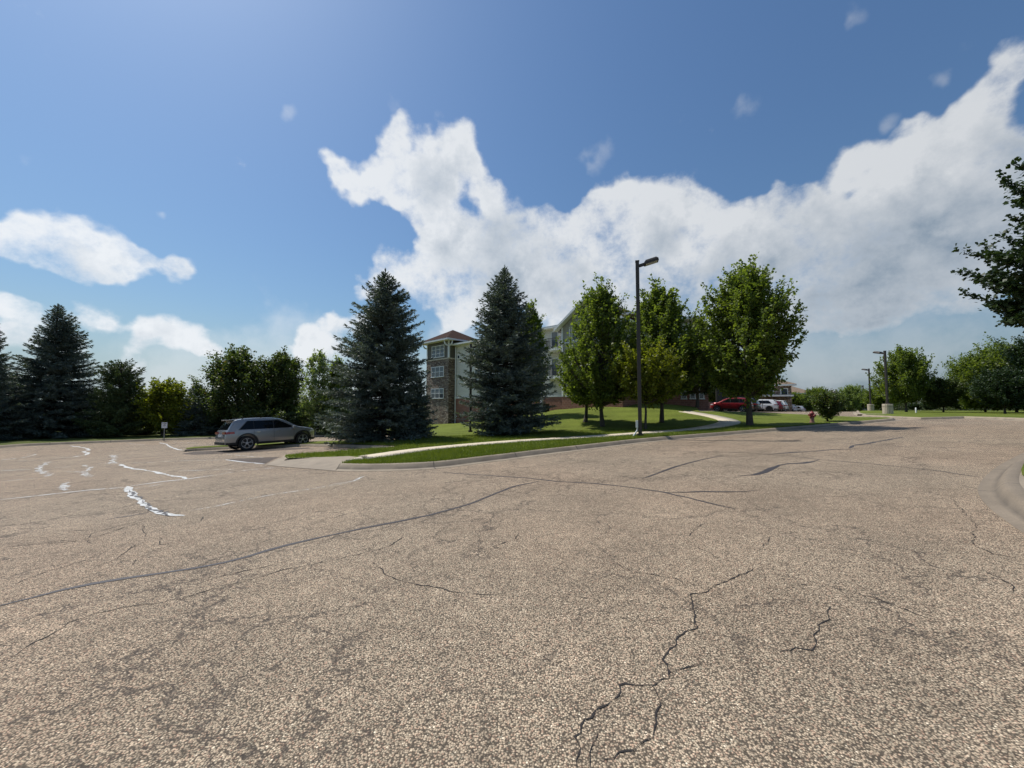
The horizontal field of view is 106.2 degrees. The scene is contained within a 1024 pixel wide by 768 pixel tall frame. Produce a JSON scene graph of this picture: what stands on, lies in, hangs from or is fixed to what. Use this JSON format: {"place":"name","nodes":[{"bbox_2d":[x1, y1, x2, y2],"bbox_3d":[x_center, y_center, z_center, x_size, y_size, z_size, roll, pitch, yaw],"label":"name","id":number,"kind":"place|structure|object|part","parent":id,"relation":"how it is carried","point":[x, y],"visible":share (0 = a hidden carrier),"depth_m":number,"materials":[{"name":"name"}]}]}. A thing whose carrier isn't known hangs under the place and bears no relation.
{"place":"outdoors","nodes":[
{"label":"outdoors","id":0,"kind":"place"},
{"bbox_2d":[0,429,389,444],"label":"verge","id":1,"kind":"structure","parent":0,"point":[67,439],"depth_m":31.47,"materials":[{"name":"green plant"}]},
{"bbox_2d":[0,331,47,439],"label":"spruce tree","id":2,"kind":"object","parent":1,"relation":"on","point":[6,391],"visible":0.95,"depth_m":29.77,"materials":[{"name":"green plant"}]},
{"bbox_2d":[8,380,58,424],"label":"conifer tree","id":3,"kind":"object","parent":1,"relation":"on","point":[19,384],"visible":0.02,"depth_m":34.92,"materials":[{"name":"green plant"}]},
{"bbox_2d":[0,303,115,439],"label":"spruce tree","id":4,"kind":"object","parent":1,"relation":"on","point":[57,372],"visible":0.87,"depth_m":32.49,"materials":[{"name":"green plant"}]},
{"bbox_2d":[70,358,153,437],"bbox_3d":[-34.579,1.151,33.919,4.841,7.225,5.152,0,-3,0],"label":"pine tree","id":5,"kind":"object","parent":1,"relation":"on","point":[116,404],"visible":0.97,"depth_m":33.31,"materials":[{"name":"green plant"}]},
{"bbox_2d":[124,426,159,434],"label":"conifer tree","id":6,"kind":"object","parent":1,"relation":"on","point":[148,432],"visible":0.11,"depth_m":36.99,"materials":[{"name":"green plant"}]},
{"bbox_2d":[128,376,195,435],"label":"broadleaf tree","id":7,"kind":"object","parent":1,"relation":"on","point":[167,397],"visible":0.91,"depth_m":35.20,"materials":[{"name":"green plant"}]},
{"bbox_2d":[185,386,200,406],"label":"background tree","id":8,"kind":"object","parent":1,"relation":"on","point":[195,394],"visible":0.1,"depth_m":61.67,"materials":[{"name":"green plant"}]},
{"bbox_2d":[169,400,218,435],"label":"conifer tree","id":9,"kind":"object","parent":1,"relation":"on","point":[186,429],"visible":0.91,"depth_m":36.38,"materials":[{"name":"green plant"}]},
{"bbox_2d":[175,411,223,434],"bbox_3d":[-30.717,3.654,38.360,4.633,2.888,4.794,2,-3,-31],"label":"understory bush","id":10,"kind":"object","parent":1,"relation":"on","point":[214,423],"visible":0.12,"depth_m":37.22,"materials":[{"name":"green plant"}]},
{"bbox_2d":[193,404,237,433],"bbox_3d":[-29.954,3.499,39.786,5.726,3.449,5.534,2,-4,-38],"label":"understory bush","id":11,"kind":"object","parent":1,"relation":"on","point":[216,419],"visible":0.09,"depth_m":38.17,"materials":[{"name":"green plant"}]},
{"bbox_2d":[179,343,289,425],"bbox_3d":[-28.374,0.403,40.163,9.222,9.504,9.031,0,-3,0],"label":"broadleaf tree","id":12,"kind":"object","parent":1,"relation":"on","point":[238,366],"visible":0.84,"depth_m":38.49,"materials":[{"name":"green plant"}]},
{"bbox_2d":[233,406,293,419],"bbox_3d":[-24.763,3.664,38.268,4.762,2.968,4.927,-2,-4,37],"label":"understory bush","id":13,"kind":"object","parent":1,"relation":"on","point":[261,413],"visible":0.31,"depth_m":37.76,"materials":[{"name":"green plant"}]},
{"bbox_2d":[253,345,312,420],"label":"broadleaf tree","id":14,"kind":"object","parent":1,"relation":"on","point":[283,368],"visible":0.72,"depth_m":41.09,"materials":[{"name":"green plant"}]},
{"bbox_2d":[268,410,310,425],"bbox_3d":[-23.260,3.890,39.695,4.527,2.727,4.376,-2,-3,30],"label":"understory bush","id":15,"kind":"object","parent":1,"relation":"on","point":[294,418],"visible":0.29,"depth_m":38.92,"materials":[{"name":"green plant"}]},
{"bbox_2d":[277,404,321,430],"bbox_3d":[-22.093,3.723,41.050,5.276,3.289,5.460,-1,-3,22],"label":"understory bush","id":16,"kind":"object","parent":1,"relation":"on","point":[299,409],"visible":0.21,"depth_m":39.56,"materials":[{"name":"green plant"}]},
{"bbox_2d":[295,348,334,433],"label":"cottonwood tree","id":17,"kind":"object","parent":1,"relation":"on","point":[314,408],"visible":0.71,"depth_m":39.06,"materials":[{"name":"green plant"}]},
{"bbox_2d":[307,406,354,434],"bbox_3d":[-17.239,3.573,38.295,5.060,3.048,4.890,-1,-3,15],"label":"understory bush","id":18,"kind":"object","parent":1,"relation":"on","point":[343,410],"visible":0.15,"depth_m":37.48,"materials":[{"name":"green plant"}]},
{"bbox_2d":[318,353,357,431],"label":"broadleaf tree","id":19,"kind":"object","parent":1,"relation":"on","point":[338,360],"visible":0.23,"depth_m":40.45,"materials":[{"name":"green plant"}]},
{"bbox_2d":[0,409,1023,767],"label":"road","id":20,"kind":"structure","parent":0,"point":[840,597],"depth_m":3.15,"materials":[{"name":"grey asphalt"}]},
{"bbox_2d":[161,422,166,440],"bbox_3d":[-28.335,3.907,31.344,0.400,1.547,0.048,1,-3,-12],"label":"parking sign","id":21,"kind":"object","parent":20,"relation":"on","point":[164,425],"visible":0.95,"depth_m":31.34,"materials":[{"name":"silver metal"}]},
{"bbox_2d":[0,435,343,447],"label":"kerb","id":22,"kind":"structure","parent":20,"relation":"on","point":[78,442],"depth_m":29.07,"materials":[{"name":"concrete"}]},
{"bbox_2d":[183,447,309,454],"bbox_3d":[-14.327,3.599,20.547,6.870,0.259,2.302,0,-3,0],"label":"asphalt patch","id":23,"kind":"object","parent":20,"relation":"on","point":[224,451],"visible":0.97,"depth_m":20.69,"materials":[{"name":"grey asphalt"}]},
{"bbox_2d":[229,457,277,463],"bbox_3d":[-10.267,3.112,15.857,3.866,0.156,1.552,-3,-4,40],"label":"asphalt patch","id":24,"kind":"object","parent":20,"relation":"on","point":[264,460],"visible":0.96,"depth_m":15.79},
{"bbox_2d":[214,416,314,449],"bbox_3d":[-14.331,2.838,22.706,2.374,1.800,4.880,-5,-5,38],"label":"parked car","id":25,"kind":"object","parent":20,"relation":"on","point":[243,433],"visible":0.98,"depth_m":21.53,"materials":[{"name":"silver metal"}]},
{"bbox_3d":[-15.669,2.269,21.053,1.470,0.488,0.270,-5,-5,38],"label":"rear window","id":26,"kind":"part","parent":25,"relation":"part of","materials":[{"name":"black glass"}]},
{"bbox_3d":[-14.552,2.258,21.095,0.144,0.440,0.650,-5,-5,38],"label":"side window","id":27,"kind":"part","parent":25,"relation":"part of","materials":[{"name":"black glass"}]},
{"bbox_3d":[-14.040,2.287,21.748,0.141,0.440,0.950,-5,-5,38],"label":"side window","id":28,"kind":"part","parent":25,"relation":"part of","materials":[{"name":"black glass"}]},
{"bbox_3d":[-13.388,2.324,22.582,0.141,0.440,1.070,-5,-5,38],"label":"side window","id":29,"kind":"part","parent":25,"relation":"part of","materials":[{"name":"black glass"}]},
{"bbox_2d":[182,443,393,460],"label":"kerb","id":30,"kind":"structure","parent":20,"relation":"on","point":[283,445],"depth_m":22.20,"materials":[{"name":"concrete"}]},
{"bbox_2d":[265,456,355,470],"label":"kerb ramp","id":31,"kind":"structure","parent":20,"relation":"on","point":[326,463],"depth_m":13.51,"materials":[{"name":"concrete"}]},
{"bbox_2d":[537,404,548,412],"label":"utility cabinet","id":32,"kind":"object","parent":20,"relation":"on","point":[543,406],"visible":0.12,"depth_m":41.50,"materials":[{"name":"green metal"}]},
{"bbox_2d":[330,411,899,471],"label":"kerb","id":33,"kind":"structure","parent":20,"relation":"on","point":[362,467],"depth_m":14.32,"materials":[{"name":"concrete"}]},
{"bbox_2d":[709,402,738,410],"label":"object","id":34,"kind":"structure","parent":20,"relation":"on","point":[713,409],"depth_m":52.94,"materials":[{"name":"metal"}]},
{"bbox_2d":[710,397,753,411],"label":"parked car","id":35,"kind":"object","parent":20,"relation":"on","point":[733,403],"visible":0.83,"depth_m":46.25,"materials":[{"name":"red paint"}]},
{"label":"side window","id":36,"kind":"part","parent":35,"relation":"part of","materials":[{"name":"black glass"}]},
{"bbox_2d":[716,388,753,411],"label":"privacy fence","id":37,"kind":"object","parent":20,"relation":"on","point":[719,398],"visible":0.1,"depth_m":52.12,"materials":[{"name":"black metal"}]},
{"bbox_2d":[724,398,762,411],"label":"parked car","id":38,"kind":"object","parent":20,"relation":"on","point":[757,405],"visible":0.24,"depth_m":50.18,"materials":[{"name":"black paint"}]},
{"bbox_2d":[758,399,778,411],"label":"parked car","id":39,"kind":"object","parent":20,"relation":"on","point":[769,405],"visible":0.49,"depth_m":54.97,"materials":[{"name":"white paint"}]},
{"bbox_2d":[755,401,784,411],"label":"parked car","id":40,"kind":"object","parent":20,"relation":"on","point":[781,405],"visible":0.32,"depth_m":58.88,"materials":[{"name":"red paint"}]},
{"bbox_2d":[759,400,788,411],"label":"parked car","id":41,"kind":"object","parent":20,"relation":"on","point":[786,405],"visible":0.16,"depth_m":63.45,"materials":[{"name":"white paint"}]},
{"bbox_2d":[785,404,797,411],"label":"parked car","id":42,"kind":"object","parent":20,"relation":"on","point":[794,408],"visible":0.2,"depth_m":71.67,"materials":[{"name":"white paint"}]},
{"bbox_2d":[795,406,806,411],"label":"parked car","id":43,"kind":"object","parent":20,"relation":"on","point":[801,408],"visible":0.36,"depth_m":78.78,"materials":[{"name":"paint"}]},
{"bbox_2d":[853,411,1023,420],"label":"kerb","id":44,"kind":"structure","parent":20,"relation":"on","point":[955,417],"depth_m":26.88,"materials":[{"name":"concrete"}]},
{"bbox_2d":[978,453,1023,533],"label":"kerb","id":45,"kind":"structure","parent":20,"relation":"on","point":[1001,491],"depth_m":5.94,"materials":[{"name":"concrete"}]},
{"bbox_2d":[0,0,1023,402],"label":"sky","id":46,"kind":"structure","parent":0,"point":[186,179],"materials":[{"name":"blue"}]},
{"bbox_2d":[186,403,888,463],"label":"lawn","id":47,"kind":"structure","parent":0,"point":[624,418],"depth_m":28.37,"materials":[{"name":"green plant"}]},
{"bbox_2d":[313,268,438,446],"bbox_3d":[-8.030,-1.703,23.395,7.196,10.991,6.853,2,-4,-31],"label":"spruce tree","id":48,"kind":"object","parent":47,"relation":"on","point":[382,337],"visible":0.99,"depth_m":22.39,"materials":[{"name":"green plant"}]},
{"bbox_2d":[397,374,436,436],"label":"spruce tree","id":49,"kind":"object","parent":47,"relation":"on","point":[422,404],"visible":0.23,"depth_m":24.95,"materials":[{"name":"green plant"}]},
{"bbox_2d":[468,344,476,431],"bbox_3d":[-2.621,0.254,28.266,1.124,6.519,0.420,1,-3,-20],"label":"street lamp","id":50,"kind":"object","parent":47,"relation":"on","point":[470,409],"visible":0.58,"depth_m":28.04,"materials":[{"name":"brown metal"}]},
{"bbox_2d":[454,265,560,436],"bbox_3d":[-0.277,-2.015,24.732,6.919,11.333,6.926,0,-3,0],"label":"spruce tree","id":51,"kind":"object","parent":47,"relation":"on","point":[506,316],"visible":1,"depth_m":23.38,"materials":[{"name":"green plant"}]},
{"bbox_2d":[519,298,552,416],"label":"maple tree","id":52,"kind":"object","parent":47,"relation":"on","point":[535,318],"visible":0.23,"depth_m":34.77,"materials":[{"name":"green plant"}]},
{"bbox_2d":[554,339,606,421],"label":"maple tree","id":53,"kind":"object","parent":47,"relation":"on","point":[565,389],"visible":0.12,"depth_m":28.79,"materials":[{"name":"green plant"}]},
{"bbox_2d":[552,272,647,426],"bbox_3d":[6.112,-2.345,26.681,6.629,10.576,6.342,-1,-3,22],"label":"maple tree","id":54,"kind":"object","parent":47,"relation":"on","point":[602,323],"visible":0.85,"depth_m":25.89,"materials":[{"name":"green plant"}]},
{"bbox_2d":[603,337,688,428],"bbox_3d":[8.513,-0.150,24.037,5.003,5.970,4.679,1,-3,-22],"label":"maple tree","id":55,"kind":"object","parent":47,"relation":"on","point":[658,377],"visible":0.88,"depth_m":23.40,"materials":[{"name":"green plant"}]},
{"bbox_2d":[633,257,658,435],"bbox_3d":[6.631,-1.843,19.119,1.381,8.924,0.420,-1,-3,15],"label":"street lamp","id":56,"kind":"object","parent":47,"relation":"on","point":[650,261],"visible":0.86,"depth_m":19.11,"materials":[{"name":"brown metal"}]},
{"bbox_2d":[625,273,705,422],"bbox_3d":[10.566,-2.603,27.463,6.037,10.677,6.399,0,-3,0],"label":"maple tree","id":57,"kind":"object","parent":47,"relation":"on","point":[661,310],"visible":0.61,"depth_m":26.55,"materials":[{"name":"green plant"}]},
{"bbox_2d":[677,317,716,407],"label":"maple tree","id":58,"kind":"object","parent":47,"relation":"on","point":[705,387],"visible":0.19,"depth_m":35.29,"materials":[{"name":"green plant"}]},
{"bbox_2d":[684,252,808,425],"bbox_3d":[14.790,-2.830,24.502,7.186,10.908,6.274,1,-3,-22],"label":"maple tree","id":59,"kind":"object","parent":47,"relation":"on","point":[744,315],"visible":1,"depth_m":23.29,"materials":[{"name":"green plant"}]},
{"bbox_2d":[808,411,815,422],"bbox_3d":[19.399,2.105,24.839,0.484,0.781,0.381,1,-3,-10],"label":"fire hydrant","id":60,"kind":"object","parent":47,"relation":"on","point":[812,414],"visible":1,"depth_m":24.78,"materials":[{"name":"red metal"}]},
{"bbox_2d":[808,390,848,420],"bbox_3d":[21.026,1.441,25.736,2.009,2.110,2.265,0,-3,0],"label":"shrub","id":61,"kind":"object","parent":47,"relation":"on","point":[828,405],"visible":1,"depth_m":25.30,"materials":[{"name":"green plant"}]},
{"bbox_2d":[348,411,740,460],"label":"sidewalk","id":62,"kind":"structure","parent":0,"point":[723,421],"depth_m":19.97,"materials":[{"name":"concrete"}]},
{"bbox_2d":[859,411,1023,417],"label":"verge","id":63,"kind":"structure","parent":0,"point":[1013,414],"depth_m":38.15,"materials":[{"name":"green plant"}]},
{"bbox_2d":[836,384,865,411],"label":"roadside tree","id":64,"kind":"object","parent":63,"relation":"on","point":[851,392],"visible":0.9,"depth_m":87.19,"materials":[{"name":"green plant"}]},
{"bbox_2d":[861,369,873,410],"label":"street lamp","id":65,"kind":"object","parent":63,"relation":"on","point":[870,406],"visible":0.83,"depth_m":59.97,"materials":[{"name":"metal"}]},
{"bbox_2d":[858,397,877,410],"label":"roadside tree","id":66,"kind":"object","parent":63,"relation":"on","point":[860,409],"visible":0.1,"depth_m":96.27,"materials":[{"name":"green plant"}]},
{"bbox_2d":[857,387,895,410],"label":"roadside tree","id":67,"kind":"object","parent":63,"relation":"on","point":[877,401],"visible":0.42,"depth_m":69.62,"materials":[{"name":"green plant"}]},
{"bbox_2d":[873,351,893,413],"bbox_3d":[37.009,-0.061,38.354,0.800,6.608,1.399,0,-3,-5],"label":"street lamp","id":68,"kind":"object","parent":63,"relation":"on","point":[887,407],"visible":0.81,"depth_m":37.97,"materials":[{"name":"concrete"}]},
{"bbox_2d":[865,344,941,411],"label":"roadside tree","id":69,"kind":"object","parent":63,"relation":"on","point":[912,383],"visible":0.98,"depth_m":46.35,"materials":[{"name":"green plant"}]},
{"bbox_2d":[907,403,921,410],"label":"roadside tree","id":70,"kind":"object","parent":63,"relation":"on","point":[914,406],"visible":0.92,"depth_m":61.60,"materials":[{"name":"green plant"}]},
{"bbox_2d":[920,402,938,410],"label":"roadside tree","id":71,"kind":"object","parent":63,"relation":"on","point":[928,407],"visible":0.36,"depth_m":59.76,"materials":[{"name":"green plant"}]},
{"bbox_2d":[921,376,968,411],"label":"roadside tree","id":72,"kind":"object","parent":63,"relation":"on","point":[948,394],"visible":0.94,"depth_m":45.19,"materials":[{"name":"green plant"}]},
{"bbox_2d":[952,401,966,410],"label":"roadside tree","id":73,"kind":"object","parent":63,"relation":"on","point":[957,407],"visible":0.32,"depth_m":57.66,"materials":[{"name":"green plant"}]},
{"bbox_2d":[936,344,1002,411],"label":"roadside tree","id":74,"kind":"object","parent":63,"relation":"on","point":[968,402],"visible":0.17,"depth_m":46.38,"materials":[{"name":"green plant"}]},
{"bbox_2d":[947,331,1023,412],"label":"roadside tree","id":75,"kind":"object","parent":63,"relation":"on","point":[991,354],"visible":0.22,"depth_m":43.77,"materials":[{"name":"green plant"}]},
{"bbox_2d":[964,365,1023,413],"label":"roadside tree","id":76,"kind":"object","parent":63,"relation":"on","point":[1003,387],"visible":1,"depth_m":37.55,"materials":[{"name":"green plant"}]},
{"bbox_2d":[965,335,1023,406],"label":"roadside tree","id":77,"kind":"object","parent":63,"relation":"on","point":[1017,352],"visible":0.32,"depth_m":40.80,"materials":[{"name":"green plant"}]},
{"bbox_2d":[1019,471,1023,487],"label":"pavement","id":78,"kind":"structure","parent":0,"point":[1021,478],"depth_m":6.43,"materials":[{"name":"concrete"}]},
{"bbox_3d":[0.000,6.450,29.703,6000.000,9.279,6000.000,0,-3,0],"label":"ground","id":79,"kind":"structure","parent":0,"visible":0},
{"bbox_2d":[62,388,1001,418],"bbox_3d":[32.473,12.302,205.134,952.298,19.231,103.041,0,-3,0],"label":"distant woods","id":80,"kind":"object","parent":79,"relation":"on","point":[833,391],"depth_m":177.29,"materials":[{"name":"green plant"}]},
{"bbox_2d":[420,299,708,423],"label":"apartment building","id":81,"kind":"structure","parent":79,"relation":"on","point":[445,367],"depth_m":55.76,"materials":[{"name":"brick"}]},
{"bbox_2d":[431,366,443,377],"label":"window","id":82,"kind":"structure","parent":81,"relation":"in","point":[438,371],"depth_m":57.98,"materials":[{"name":"white glass"}]},
{"bbox_2d":[431,388,443,398],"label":"window","id":83,"kind":"structure","parent":81,"relation":"in","point":[438,393],"depth_m":57.74,"materials":[{"name":"white glass"}]},
{"bbox_2d":[432,344,444,358],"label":"window","id":84,"kind":"structure","parent":81,"relation":"in","point":[437,351],"depth_m":58.10,"materials":[{"name":"white glass"}]},
{"bbox_2d":[551,332,558,346],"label":"window","id":85,"kind":"structure","parent":81,"relation":"in","point":[553,334],"depth_m":44.12,"materials":[{"name":"white glass"}]},
{"bbox_2d":[551,358,558,375],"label":"window","id":86,"kind":"structure","parent":81,"relation":"in","point":[554,373],"depth_m":43.95,"materials":[{"name":"white glass"}]},
{"bbox_2d":[699,388,704,398],"bbox_3d":[18.863,0.717,38.325,0.630,1.620,0.120,0,-3,4],"label":"window","id":87,"kind":"structure","parent":81,"relation":"in","point":[701,396],"depth_m":38.31,"materials":[{"name":"white glass"}]},
{"bbox_2d":[370,400,1023,411],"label":"distant woods","id":88,"kind":"object","parent":79,"relation":"on","point":[899,408],"visible":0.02,"depth_m":109.55,"materials":[{"name":"green plant"}]},
{"bbox_2d":[708,388,715,401],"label":"roadside tree","id":89,"kind":"object","parent":79,"relation":"on","point":[712,397],"visible":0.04,"depth_m":60.66,"materials":[{"name":"plant"}]},
{"bbox_2d":[759,380,796,411],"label":"distant building","id":90,"kind":"structure","parent":79,"relation":"on","point":[787,395],"depth_m":73.01,"materials":[{"name":"stone"}]},
{"bbox_2d":[780,388,787,394],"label":"window","id":91,"kind":"structure","parent":90,"relation":"in","point":[785,390],"depth_m":73.14,"materials":[{"name":"white glass"}]},
{"bbox_2d":[792,391,809,406],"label":"roadside tree","id":92,"kind":"object","parent":79,"relation":"on","point":[797,400],"visible":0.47,"depth_m":82.17,"materials":[{"name":"green plant"}]},
{"bbox_2d":[791,386,810,411],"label":"distant building","id":93,"kind":"structure","parent":79,"relation":"on","point":[799,390],"depth_m":96.08,"materials":[{"name":"beige"}]},
{"bbox_2d":[802,395,814,410],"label":"roadside tree","id":94,"kind":"object","parent":79,"relation":"on","point":[809,407],"visible":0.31,"depth_m":88.73,"materials":[{"name":"green plant"}]},
{"bbox_2d":[803,386,829,410],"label":"roadside tree","id":95,"kind":"object","parent":79,"relation":"on","point":[812,391],"visible":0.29,"depth_m":91.54,"materials":[{"name":"green plant"}]},
{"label":"lawn","id":96,"kind":"structure","parent":0,"visible":0},
{"bbox_2d":[950,156,1023,332],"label":"street tree","id":97,"kind":"object","parent":96,"relation":"on","point":[1010,309],"visible":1,"depth_m":15.09,"materials":[{"name":"green plant"}]}
]}

